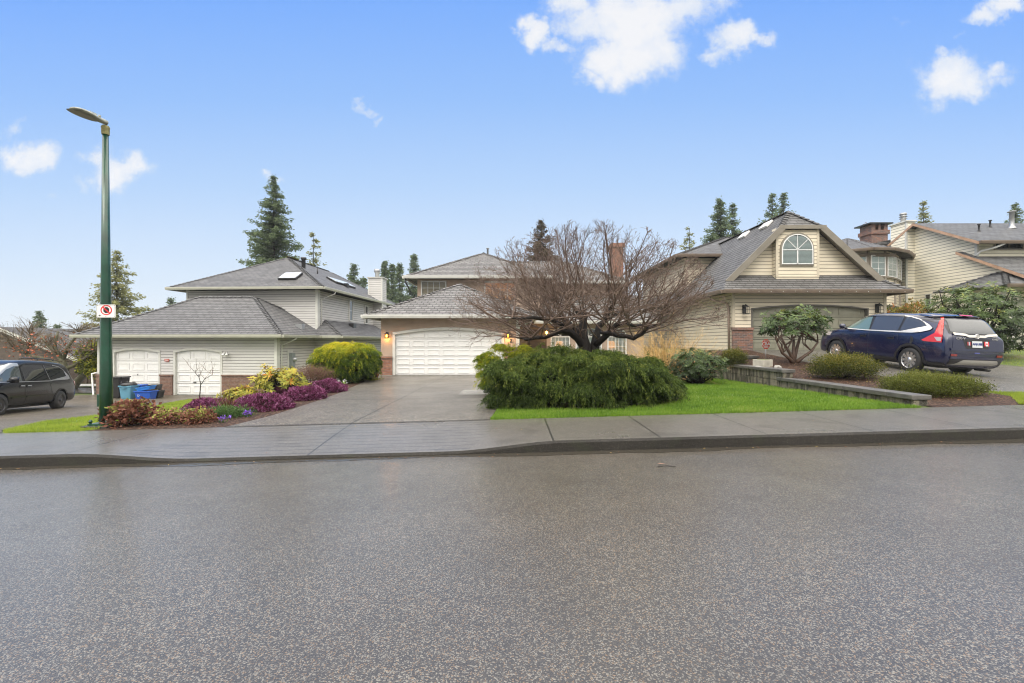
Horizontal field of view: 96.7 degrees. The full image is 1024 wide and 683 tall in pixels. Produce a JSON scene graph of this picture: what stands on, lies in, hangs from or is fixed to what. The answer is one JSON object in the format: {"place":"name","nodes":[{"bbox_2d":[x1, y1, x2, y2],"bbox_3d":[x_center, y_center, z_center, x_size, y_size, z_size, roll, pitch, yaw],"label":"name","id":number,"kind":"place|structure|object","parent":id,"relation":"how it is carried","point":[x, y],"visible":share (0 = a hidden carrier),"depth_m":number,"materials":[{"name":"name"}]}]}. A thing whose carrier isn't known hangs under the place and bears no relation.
{"place":"outdoors","nodes":[
{"label":"outdoors","id":0,"kind":"place"},
{"bbox_2d":[75,388,95,392],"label":"side street","id":1,"kind":"structure","parent":0,"point":[83,390],"depth_m":25.73,"materials":[{"name":"grey asphalt"}]},
{"bbox_2d":[2,398,197,432],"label":"lawn","id":2,"kind":"structure","parent":0,"point":[66,430],"depth_m":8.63,"materials":[{"name":"plant"}]},
{"bbox_2d":[66,107,128,429],"bbox_3d":[-8.005,-1.299,8.768,0.529,6.188,0.843,0,0,0],"label":"street lamp","id":3,"kind":"object","parent":2,"relation":"on","point":[105,397],"visible":0.86,"depth_m":8.89,"materials":[{"name":"green metal"}]},
{"bbox_2d":[96,305,115,317],"bbox_3d":[-7.887,-0.589,8.934,0.406,0.256,0.241,0,0,0],"label":"no stopping sign","id":4,"kind":"object","parent":3,"relation":"attached to","point":[105,311],"visible":1,"depth_m":8.82,"materials":[{"name":"white metal"}]},
{"bbox_2d":[0,395,215,431],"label":"driveway","id":5,"kind":"structure","parent":0,"point":[80,405],"depth_m":15.32,"materials":[{"name":"grey concrete"}]},
{"bbox_2d":[0,357,74,414],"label":"parked minivan","id":6,"kind":"object","parent":5,"relation":"on","point":[25,383],"visible":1,"depth_m":15.19,"materials":[{"name":"black paint"}]},
{"bbox_2d":[113,376,130,397],"bbox_3d":[-19.505,2.268,22.590,0.798,1.060,0.740,0,0,0],"label":"wheelie bin","id":7,"kind":"object","parent":5,"relation":"on","point":[118,381],"visible":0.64,"depth_m":22.32,"materials":[{"name":"black plastic"}]},
{"bbox_2d":[118,381,139,398],"bbox_3d":[-18.681,2.358,22.200,0.660,0.880,0.650,0,0,0],"label":"garbage can","id":8,"kind":"object","parent":5,"relation":"on","point":[127,388],"visible":0.96,"depth_m":21.98,"materials":[{"name":"blue plastic"}]},
{"bbox_2d":[133,390,158,398],"bbox_3d":[-17.768,2.593,22.100,0.840,0.410,0.540,0,0,0],"label":"recycling box","id":9,"kind":"object","parent":5,"relation":"on","point":[150,394],"visible":0.82,"depth_m":21.89,"materials":[{"name":"blue plastic"}]},
{"bbox_2d":[135,385,156,390],"bbox_3d":[-17.772,2.268,22.100,0.694,0.263,0.440,0,0,0],"label":"recycling tray","id":10,"kind":"object","parent":9,"relation":"on","point":[146,388],"visible":1,"depth_m":21.91,"materials":[{"name":"blue plastic"}]},
{"bbox_2d":[147,384,164,397],"bbox_3d":[-17.774,2.468,22.669,0.614,0.660,0.498,0,0,0],"label":"storage crate","id":11,"kind":"object","parent":5,"relation":"on","point":[160,393],"visible":0.64,"depth_m":22.63,"materials":[{"name":"black plastic"}]},
{"bbox_2d":[90,376,373,430],"bbox_3d":[-6.757,1.924,14.555,3.286,0.734,12.250,0,0,0],"label":"bed","id":12,"kind":"object","parent":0,"point":[233,421],"visible":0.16,"depth_m":8.98,"materials":[{"name":"brown soil"}]},
{"bbox_2d":[94,396,161,428],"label":"hydrangea","id":13,"kind":"object","parent":12,"relation":"on","point":[127,410],"visible":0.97,"depth_m":8.87,"materials":[{"name":"brown plant"}]},
{"bbox_2d":[142,405,185,425],"bbox_3d":[-6.791,1.482,8.977,0.785,0.435,0.698,0,0,14],"label":"heuchera","id":14,"kind":"object","parent":12,"relation":"on","point":[165,416],"visible":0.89,"depth_m":8.89,"materials":[{"name":"brown plant"}]},
{"bbox_2d":[174,403,219,424],"bbox_3d":[-6.174,1.451,8.995,0.842,0.451,0.650,0,0,0],"label":"heuchera","id":15,"kind":"object","parent":12,"relation":"on","point":[198,416],"visible":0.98,"depth_m":8.91,"materials":[{"name":"brown plant"}]},
{"bbox_2d":[185,360,214,397],"bbox_3d":[-9.254,1.139,13.605,1.091,1.346,0.456,0,0,20],"label":"sapling","id":16,"kind":"object","parent":12,"relation":"on","point":[202,376],"visible":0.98,"depth_m":13.59,"materials":[{"name":"grey plant"}]},
{"bbox_2d":[180,396,228,410],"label":"heather","id":17,"kind":"object","parent":12,"relation":"on","point":[204,401],"visible":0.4,"depth_m":10.53,"materials":[{"name":"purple plant"}]},
{"bbox_2d":[216,392,240,407],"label":"broom shrub","id":18,"kind":"object","parent":12,"relation":"on","point":[229,403],"visible":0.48,"depth_m":10.28,"materials":[{"name":"green plant"}]},
{"bbox_2d":[208,402,260,418],"bbox_3d":[-6.071,1.481,9.698,1.284,0.381,0.922,0,0,0],"label":"juniper mat","id":19,"kind":"object","parent":12,"relation":"on","point":[221,410],"visible":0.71,"depth_m":9.62,"materials":[{"name":"green plant"}]},
{"bbox_2d":[213,384,264,400],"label":"rhododendron","id":20,"kind":"object","parent":12,"relation":"on","point":[241,391],"visible":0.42,"depth_m":12.24,"materials":[{"name":"yellow plant"}]},
{"bbox_2d":[244,409,254,416],"bbox_3d":[-5.554,1.509,9.497,0.253,0.185,0.323,0,0,0],"label":"crocus","id":21,"kind":"object","parent":12,"relation":"on","point":[248,414],"visible":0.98,"depth_m":9.53,"materials":[{"name":"purple plant"}]},
{"bbox_2d":[231,392,296,412],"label":"heather","id":22,"kind":"object","parent":12,"relation":"on","point":[268,400],"visible":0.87,"depth_m":10.48,"materials":[{"name":"purple plant"}]},
{"bbox_2d":[265,385,291,394],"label":"heather","id":23,"kind":"object","parent":12,"relation":"on","point":[278,390],"visible":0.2,"depth_m":12.71,"materials":[{"name":"purple plant"}]},
{"bbox_2d":[246,363,311,392],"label":"rhododendron","id":24,"kind":"object","parent":12,"relation":"on","point":[271,379],"visible":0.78,"depth_m":12.93,"materials":[{"name":"yellow plant"}]},
{"bbox_2d":[282,384,327,400],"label":"heather","id":25,"kind":"object","parent":12,"relation":"on","point":[306,392],"visible":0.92,"depth_m":12.26,"materials":[{"name":"purple plant"}]},
{"bbox_2d":[291,362,336,384],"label":"dry shrub","id":26,"kind":"object","parent":12,"relation":"on","point":[315,373],"visible":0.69,"depth_m":16.11,"materials":[{"name":"brown plant"}]},
{"bbox_2d":[309,378,348,392],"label":"heather","id":27,"kind":"object","parent":12,"relation":"on","point":[328,384],"visible":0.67,"depth_m":14.07,"materials":[{"name":"purple plant"}]},
{"bbox_2d":[305,341,383,383],"bbox_3d":[-6.436,0.812,17.684,2.819,1.743,2.336,0,0,0],"label":"cypress shrub","id":28,"kind":"object","parent":12,"relation":"on","point":[342,360],"visible":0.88,"depth_m":17.06,"materials":[{"name":"green plant"}]},
{"bbox_2d":[227,375,496,426],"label":"driveway","id":29,"kind":"structure","parent":0,"point":[404,398],"depth_m":10.86,"materials":[{"name":"grey concrete"}]},
{"bbox_2d":[459,390,486,394],"bbox_3d":[-0.975,1.484,13.400,1.050,0.028,1.400,0,0,0],"label":"concrete cover","id":30,"kind":"object","parent":29,"relation":"on","point":[470,392],"visible":0.62,"depth_m":13.26,"materials":[{"name":"grey concrete"}]},
{"bbox_2d":[0,443,1023,682],"bbox_3d":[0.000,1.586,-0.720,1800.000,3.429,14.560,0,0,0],"label":"road","id":31,"kind":"structure","parent":0,"point":[874,564],"depth_m":3.12,"materials":[{"name":"grey asphalt"}]},
{"bbox_2d":[0,427,1023,466],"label":"kerb","id":32,"kind":"structure","parent":31,"relation":"on","point":[665,443],"depth_m":6.54,"materials":[{"name":"grey concrete"}]},
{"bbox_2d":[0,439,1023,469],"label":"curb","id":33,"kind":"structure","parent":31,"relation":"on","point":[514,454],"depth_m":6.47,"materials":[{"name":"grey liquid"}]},
{"bbox_2d":[0,405,1023,458],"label":"sidewalk","id":34,"kind":"structure","parent":0,"point":[300,440],"depth_m":7.36,"materials":[{"name":"concrete"}]},
{"bbox_2d":[0,347,1023,432],"bbox_3d":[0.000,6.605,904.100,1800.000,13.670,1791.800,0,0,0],"label":"ground","id":35,"kind":"structure","parent":0,"point":[1008,361],"depth_m":17.32,"materials":[{"name":"brown soil"}]},
{"bbox_2d":[32,311,50,327],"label":"fir tree","id":36,"kind":"object","parent":35,"relation":"on","point":[39,317],"visible":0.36,"depth_m":69.73,"materials":[{"name":"green plant"}]},
{"bbox_2d":[0,327,96,372],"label":"house","id":37,"kind":"structure","parent":35,"relation":"on","point":[16,355],"depth_m":36.00,"materials":[{"name":"brown"}]},
{"bbox_2d":[0,318,98,373],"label":"bare tree","id":38,"kind":"object","parent":35,"relation":"on","point":[53,346],"visible":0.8,"depth_m":25.45,"materials":[{"name":"brown plant"}]},
{"bbox_2d":[69,368,96,383],"bbox_3d":[-37.946,2.425,30.410,24.208,1.350,0.100,0,0,0],"label":"fence","id":39,"kind":"object","parent":35,"relation":"on","point":[74,375],"visible":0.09,"depth_m":30.40,"materials":[{"name":"grey wood"}]},
{"bbox_2d":[72,338,96,388],"bbox_3d":[-24.285,1.371,26.031,3.287,3.334,1.975,0,0,0],"label":"leaning tree","id":40,"kind":"object","parent":35,"relation":"on","point":[89,367],"visible":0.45,"depth_m":25.71,"materials":[{"name":"green plant"}]},
{"bbox_2d":[76,250,154,327],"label":"cedar tree","id":41,"kind":"object","parent":35,"relation":"on","point":[122,294],"visible":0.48,"depth_m":43.81,"materials":[{"name":"green plant"}]},
{"bbox_2d":[165,297,176,305],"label":"fir tree","id":42,"kind":"object","parent":35,"relation":"on","point":[171,301],"visible":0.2,"depth_m":74.77,"materials":[{"name":"green plant"}]},
{"bbox_2d":[69,256,395,394],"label":"house","id":43,"kind":"structure","parent":35,"relation":"on","point":[249,319],"depth_m":25.09,"materials":[{"name":"grey"}]},
{"bbox_2d":[116,350,157,384],"bbox_3d":[-19.785,1.620,24.082,2.440,2.360,0.140,0,0,3],"label":"garage door","id":44,"kind":"structure","parent":43,"relation":"in","point":[142,365],"depth_m":24.09,"materials":[{"name":"white paint"}]},
{"bbox_2d":[177,350,219,394],"bbox_3d":[-16.432,1.620,23.909,2.440,2.360,0.141,0,0,3],"label":"garage door","id":45,"kind":"structure","parent":43,"relation":"in","point":[188,382],"depth_m":23.93,"materials":[{"name":"white paint"}]},
{"bbox_2d":[287,350,296,376],"bbox_3d":[-11.944,1.475,24.848,0.360,2.050,0.520,0,0,3],"label":"electric meter","id":46,"kind":"object","parent":43,"relation":"attached to","point":[291,359],"visible":0.78,"depth_m":24.74,"materials":[{"name":"paint"}]},
{"bbox_2d":[349,300,352,321],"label":"window","id":47,"kind":"structure","parent":43,"relation":"in","point":[350,301],"depth_m":33.01,"materials":[{"name":"glass"}]},
{"bbox_2d":[364,305,367,323],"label":"window","id":48,"kind":"structure","parent":43,"relation":"in","point":[365,306],"depth_m":35.73,"materials":[{"name":"glass"}]},
{"bbox_2d":[236,174,303,266],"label":"fir tree","id":49,"kind":"object","parent":35,"relation":"on","point":[272,241],"visible":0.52,"depth_m":45.56,"materials":[{"name":"green plant"}]},
{"bbox_2d":[306,232,326,266],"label":"pine tree","id":50,"kind":"object","parent":35,"relation":"on","point":[315,260],"visible":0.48,"depth_m":49.91,"materials":[{"name":"green plant"}]},
{"bbox_2d":[346,263,362,284],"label":"fir tree","id":51,"kind":"object","parent":35,"relation":"on","point":[353,278],"visible":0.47,"depth_m":79.70,"materials":[{"name":"green plant"}]},
{"bbox_2d":[359,276,367,289],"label":"fir tree","id":52,"kind":"object","parent":35,"relation":"on","point":[364,282],"visible":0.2,"depth_m":79.69,"materials":[{"name":"green plant"}]},
{"bbox_2d":[379,260,394,302],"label":"fir tree","id":53,"kind":"object","parent":35,"relation":"on","point":[385,271],"visible":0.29,"depth_m":71.78,"materials":[{"name":"green plant"}]},
{"bbox_2d":[386,263,400,302],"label":"fir tree","id":54,"kind":"object","parent":35,"relation":"on","point":[392,268],"visible":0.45,"depth_m":74.69,"materials":[{"name":"green plant"}]},
{"bbox_2d":[393,262,410,302],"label":"fir tree","id":55,"kind":"object","parent":35,"relation":"on","point":[399,271],"visible":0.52,"depth_m":77.71,"materials":[{"name":"green plant"}]},
{"bbox_2d":[403,253,420,298],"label":"fir tree","id":56,"kind":"object","parent":35,"relation":"on","point":[414,264],"visible":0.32,"depth_m":80.77,"materials":[{"name":"green plant"}]},
{"bbox_2d":[360,243,657,375],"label":"house","id":57,"kind":"structure","parent":35,"relation":"on","point":[420,341],"depth_m":21.00,"materials":[{"name":"paint"}]},
{"bbox_2d":[421,281,445,294],"bbox_3d":[-4.385,-2.825,25.510,1.430,1.150,0.120,0,0,0],"label":"window","id":58,"kind":"structure","parent":57,"relation":"in","point":[433,285],"depth_m":25.56,"materials":[{"name":"glass"}]},
{"bbox_2d":[396,330,501,374],"bbox_3d":[-2.920,0.505,21.017,4.880,2.070,0.077,0,0,0],"label":"garage door","id":59,"kind":"structure","parent":57,"relation":"in","point":[434,352],"depth_m":21.00,"materials":[{"name":"white paint"}]},
{"bbox_2d":[484,281,514,300],"bbox_3d":[-0.665,-2.810,25.510,1.770,1.120,0.120,0,0,0],"label":"window","id":60,"kind":"structure","parent":57,"relation":"in","point":[498,285],"depth_m":25.56,"materials":[{"name":"paint"}]},
{"bbox_2d":[529,330,546,350],"bbox_3d":[1.375,0.450,24.345,0.950,2.100,0.190,0,0,0],"label":"front door","id":61,"kind":"structure","parent":57,"relation":"in","point":[532,343],"depth_m":24.30,"materials":[{"name":"brown wood"}]},
{"bbox_2d":[551,328,569,351],"bbox_3d":[2.600,0.165,24.509,1.040,1.770,0.122,0,0,0],"label":"window","id":62,"kind":"structure","parent":57,"relation":"in","point":[558,336],"depth_m":24.55,"materials":[{"name":"white glass"}]},
{"bbox_2d":[576,328,601,349],"bbox_3d":[4.125,0.165,24.509,1.410,1.770,0.122,0,0,0],"label":"window","id":63,"kind":"structure","parent":57,"relation":"in","point":[589,333],"depth_m":24.48,"materials":[{"name":"white paint"}]},
{"bbox_2d":[607,328,626,353],"bbox_3d":[5.645,0.165,24.509,1.030,1.770,0.122,0,0,0],"label":"window","id":64,"kind":"structure","parent":57,"relation":"in","point":[611,345],"depth_m":24.55,"materials":[{"name":"white glass"}]},
{"bbox_2d":[519,218,560,260],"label":"cedar tree","id":65,"kind":"object","parent":35,"relation":"on","point":[540,227],"visible":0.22,"depth_m":41.67,"materials":[{"name":"green plant"}]},
{"bbox_2d":[679,226,695,249],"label":"pine tree","id":66,"kind":"object","parent":35,"relation":"on","point":[691,245],"visible":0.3,"depth_m":51.99,"materials":[{"name":"green plant"}]},
{"bbox_2d":[700,196,733,243],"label":"fir tree","id":67,"kind":"object","parent":35,"relation":"on","point":[721,227],"visible":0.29,"depth_m":54.73,"materials":[{"name":"green plant"}]},
{"bbox_2d":[727,203,745,235],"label":"fir tree","id":68,"kind":"object","parent":35,"relation":"on","point":[733,213],"visible":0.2,"depth_m":59.85,"materials":[{"name":"green plant"}]},
{"bbox_2d":[757,193,780,223],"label":"fir tree","id":69,"kind":"object","parent":35,"relation":"on","point":[771,205],"visible":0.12,"depth_m":57.88,"materials":[{"name":"green plant"}]},
{"bbox_2d":[630,210,915,349],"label":"house","id":70,"kind":"structure","parent":35,"relation":"on","point":[763,266],"depth_m":19.66,"materials":[{"name":"beige"}]},
{"bbox_2d":[742,304,748,313],"bbox_3d":[9.884,-1.371,19.229,0.279,0.442,0.318,0,0,0],"label":"wall lantern","id":71,"kind":"object","parent":70,"relation":"attached to","point":[744,309],"depth_m":19.36,"materials":[{"name":"black metal"}]},
{"bbox_2d":[780,232,813,265],"bbox_3d":[12.290,-3.986,19.630,1.460,1.440,0.050,0,0,0],"label":"window frame","id":72,"kind":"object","parent":70,"relation":"in","point":[787,236],"depth_m":19.61,"materials":[{"name":"brown"}]},
{"bbox_2d":[782,234,812,263],"bbox_3d":[12.290,-3.976,19.590,1.340,1.300,0.040,0,0,0],"label":"window","id":73,"kind":"structure","parent":70,"relation":"in","point":[797,248],"depth_m":19.60,"materials":[{"name":"grey glass"}]},
{"bbox_2d":[753,306,863,349],"bbox_3d":[12.690,-0.565,19.576,4.900,1.930,0.077,0,0,0],"label":"garage door","id":74,"kind":"structure","parent":70,"relation":"in","point":[847,316],"depth_m":19.56,"materials":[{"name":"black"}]},
{"bbox_2d":[871,255,885,275],"bbox_3d":[19.667,-4.080,24.441,0.827,1.120,0.124,0,0,0],"label":"window","id":75,"kind":"structure","parent":70,"relation":"in","point":[878,264],"depth_m":24.46,"materials":[{"name":"white glass"}]},
{"bbox_2d":[875,303,882,312],"bbox_3d":[15.539,-1.415,19.229,0.279,0.441,0.318,0,0,0],"label":"wall lantern","id":76,"kind":"object","parent":70,"relation":"attached to","point":[877,307],"depth_m":19.33,"materials":[{"name":"black metal"}]},
{"bbox_2d":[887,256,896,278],"bbox_3d":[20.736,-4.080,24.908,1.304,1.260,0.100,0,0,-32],"label":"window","id":77,"kind":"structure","parent":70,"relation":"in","point":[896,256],"depth_m":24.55,"materials":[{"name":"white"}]},
{"bbox_2d":[888,257,896,277],"bbox_3d":[20.767,-4.080,24.857,1.009,1.120,0.649,0,0,0],"label":"window","id":78,"kind":"structure","parent":70,"relation":"in","point":[892,261],"depth_m":24.85,"materials":[{"name":"white glass"}]},
{"bbox_2d":[897,258,901,279],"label":"window","id":79,"kind":"structure","parent":70,"relation":"in","point":[899,263],"depth_m":25.71,"materials":[{"name":"white glass"}]},
{"bbox_2d":[770,192,795,218],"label":"fir tree","id":80,"kind":"object","parent":35,"relation":"on","point":[782,199],"visible":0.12,"depth_m":61.87,"materials":[{"name":"green plant"}]},
{"bbox_2d":[666,353,931,405],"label":"retaining wall","id":81,"kind":"structure","parent":35,"relation":"on","point":[779,377],"depth_m":11.79,"materials":[{"name":"grey concrete"}]},
{"bbox_2d":[887,297,936,312],"bbox_3d":[19.698,-0.748,22.620,3.034,2.918,2.491,0,0,0],"label":"photinia","id":82,"kind":"object","parent":35,"relation":"on","point":[909,308],"visible":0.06,"depth_m":22.37,"materials":[{"name":"orange plant"}]},
{"bbox_2d":[915,200,933,222],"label":"fir tree","id":83,"kind":"object","parent":35,"relation":"on","point":[922,215],"visible":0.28,"depth_m":61.86,"materials":[{"name":"green plant"}]},
{"bbox_2d":[874,210,1023,348],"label":"house","id":84,"kind":"structure","parent":35,"relation":"on","point":[953,255],"depth_m":24.70,"materials":[{"name":"beige"}]},
{"bbox_2d":[925,294,931,308],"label":"window","id":85,"kind":"structure","parent":84,"relation":"in","point":[927,296],"depth_m":25.97,"materials":[{"name":"glass"}]},
{"bbox_2d":[993,244,1023,249],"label":"window","id":86,"kind":"structure","parent":84,"relation":"in","point":[1007,246],"depth_m":23.26,"materials":[{"name":"grey glass"}]},
{"bbox_2d":[1014,301,1023,348],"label":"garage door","id":87,"kind":"structure","parent":84,"relation":"in","point":[1022,302],"depth_m":21.10,"materials":[{"name":"white"}]},
{"bbox_2d":[922,281,1023,354],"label":"rhododendron","id":88,"kind":"object","parent":35,"relation":"on","point":[1005,327],"visible":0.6,"depth_m":16.85,"materials":[{"name":"green plant"}]},
{"bbox_2d":[1004,202,1023,222],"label":"fir tree","id":89,"kind":"object","parent":35,"relation":"on","point":[1014,207],"visible":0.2,"depth_m":65.69,"materials":[{"name":"green plant"}]},
{"bbox_2d":[0,0,1023,328],"label":"sky","id":90,"kind":"structure","parent":0,"point":[440,132],"materials":[{"name":"blue"}]},
{"bbox_2d":[538,395,677,409],"bbox_3d":[1.733,1.410,11.089,4.802,0.129,3.530,0,0,0],"label":"hedge bed","id":91,"kind":"object","parent":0,"point":[565,405],"visible":0.01,"depth_m":10.01,"materials":[{"name":"green plant"}]},
{"bbox_2d":[477,340,689,410],"bbox_3d":[1.720,0.757,10.727,4.949,1.623,3.898,0,0,0],"label":"cypress hedge","id":92,"kind":"object","parent":91,"relation":"on","point":[523,381],"visible":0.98,"depth_m":9.54,"materials":[{"name":"green plant"}]},
{"bbox_2d":[448,220,733,373],"bbox_3d":[1.917,-0.720,11.876,7.321,4.848,5.696,0,0,0],"label":"bare tree","id":93,"kind":"object","parent":91,"relation":"on","point":[577,334],"visible":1,"depth_m":11.04,"materials":[{"name":"brown plant"}]},
{"bbox_2d":[490,377,921,419],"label":"lawn","id":94,"kind":"structure","parent":0,"point":[711,401],"depth_m":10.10,"materials":[{"name":"plant"}]},
{"bbox_2d":[472,342,537,390],"bbox_3d":[-0.058,0.787,13.005,2.216,1.583,2.098,0,0,0],"label":"cypress shrub","id":95,"kind":"object","parent":94,"relation":"on","point":[483,359],"visible":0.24,"depth_m":12.62,"materials":[{"name":"green plant"}]},
{"bbox_2d":[613,321,725,383],"bbox_3d":[5.550,0.429,16.284,4.265,3.138,4.271,0,0,36],"label":"bare shrub","id":96,"kind":"object","parent":94,"relation":"on","point":[657,350],"visible":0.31,"depth_m":15.95,"materials":[{"name":"beige plant"}]},
{"bbox_2d":[667,347,729,383],"bbox_3d":[5.957,0.821,14.621,2.115,1.352,2.011,0,0,0],"label":"rhododendron","id":97,"kind":"object","parent":94,"relation":"on","point":[698,370],"visible":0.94,"depth_m":14.21,"materials":[{"name":"green plant"}]},
{"bbox_2d":[699,350,1023,406],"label":"bed","id":98,"kind":"object","parent":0,"point":[986,399],"visible":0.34,"depth_m":11.63,"materials":[{"name":"brown soil"}]},
{"bbox_2d":[716,345,752,365],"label":"round shrub","id":99,"kind":"object","parent":98,"relation":"on","point":[735,356],"visible":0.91,"depth_m":15.60,"materials":[{"name":"green plant"}]},
{"bbox_2d":[753,359,772,366],"bbox_3d":[8.218,0.722,14.914,0.500,0.275,0.380,0,0,-28],"label":"concrete block","id":100,"kind":"object","parent":98,"relation":"on","point":[764,362],"depth_m":14.78,"materials":[{"name":"beige concrete"}]},
{"bbox_2d":[762,339,769,358],"bbox_3d":[9.267,0.313,16.605,0.301,0.790,0.031,0,0,0],"label":"security sign","id":101,"kind":"object","parent":98,"relation":"on","point":[765,343],"visible":1,"depth_m":16.59,"materials":[{"name":"red"}]},
{"bbox_2d":[757,303,834,362],"bbox_3d":[9.739,-0.243,15.670,2.322,2.135,2.279,0,0,21],"label":"rhododendron","id":102,"kind":"object","parent":98,"relation":"on","point":[786,321],"visible":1,"depth_m":15.40,"materials":[{"name":"green plant"}]},
{"bbox_2d":[802,348,891,380],"bbox_3d":[9.070,0.624,12.417,2.162,0.895,1.622,0,0,27],"label":"azalea shrub","id":103,"kind":"object","parent":98,"relation":"on","point":[841,364],"visible":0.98,"depth_m":12.14,"materials":[{"name":"green plant"}]},
{"bbox_2d":[721,351,1000,399],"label":"fallen leaves","id":104,"kind":"object","parent":98,"relation":"on","point":[851,377],"visible":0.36,"depth_m":12.43,"materials":[{"name":"brown plant"}]},
{"bbox_2d":[868,364,998,398],"bbox_3d":[9.154,0.856,9.868,2.828,0.713,1.760,0,0,0],"label":"juniper shrub","id":105,"kind":"object","parent":98,"relation":"on","point":[927,383],"visible":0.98,"depth_m":9.55,"materials":[{"name":"green plant"}]},
{"bbox_2d":[749,350,1023,392],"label":"driveway","id":106,"kind":"structure","parent":0,"point":[1006,378],"depth_m":13.60,"materials":[{"name":"grey concrete"}]},
{"bbox_2d":[820,313,1003,372],"bbox_3d":[12.538,0.023,14.794,2.308,1.877,4.637,0,0,-7],"label":"parked car","id":107,"kind":"object","parent":106,"relation":"on","point":[959,343],"visible":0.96,"depth_m":13.17,"materials":[{"name":"blue paint"}]},
{"bbox_2d":[987,390,1023,403],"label":"grass","id":108,"kind":"structure","parent":0,"point":[1018,397],"depth_m":9.34,"materials":[{"name":"green plant"}]},
{"bbox_2d":[1001,349,1023,365],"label":"grass","id":109,"kind":"structure","parent":0,"point":[1014,358],"depth_m":16.66,"materials":[{"name":"green plant"}]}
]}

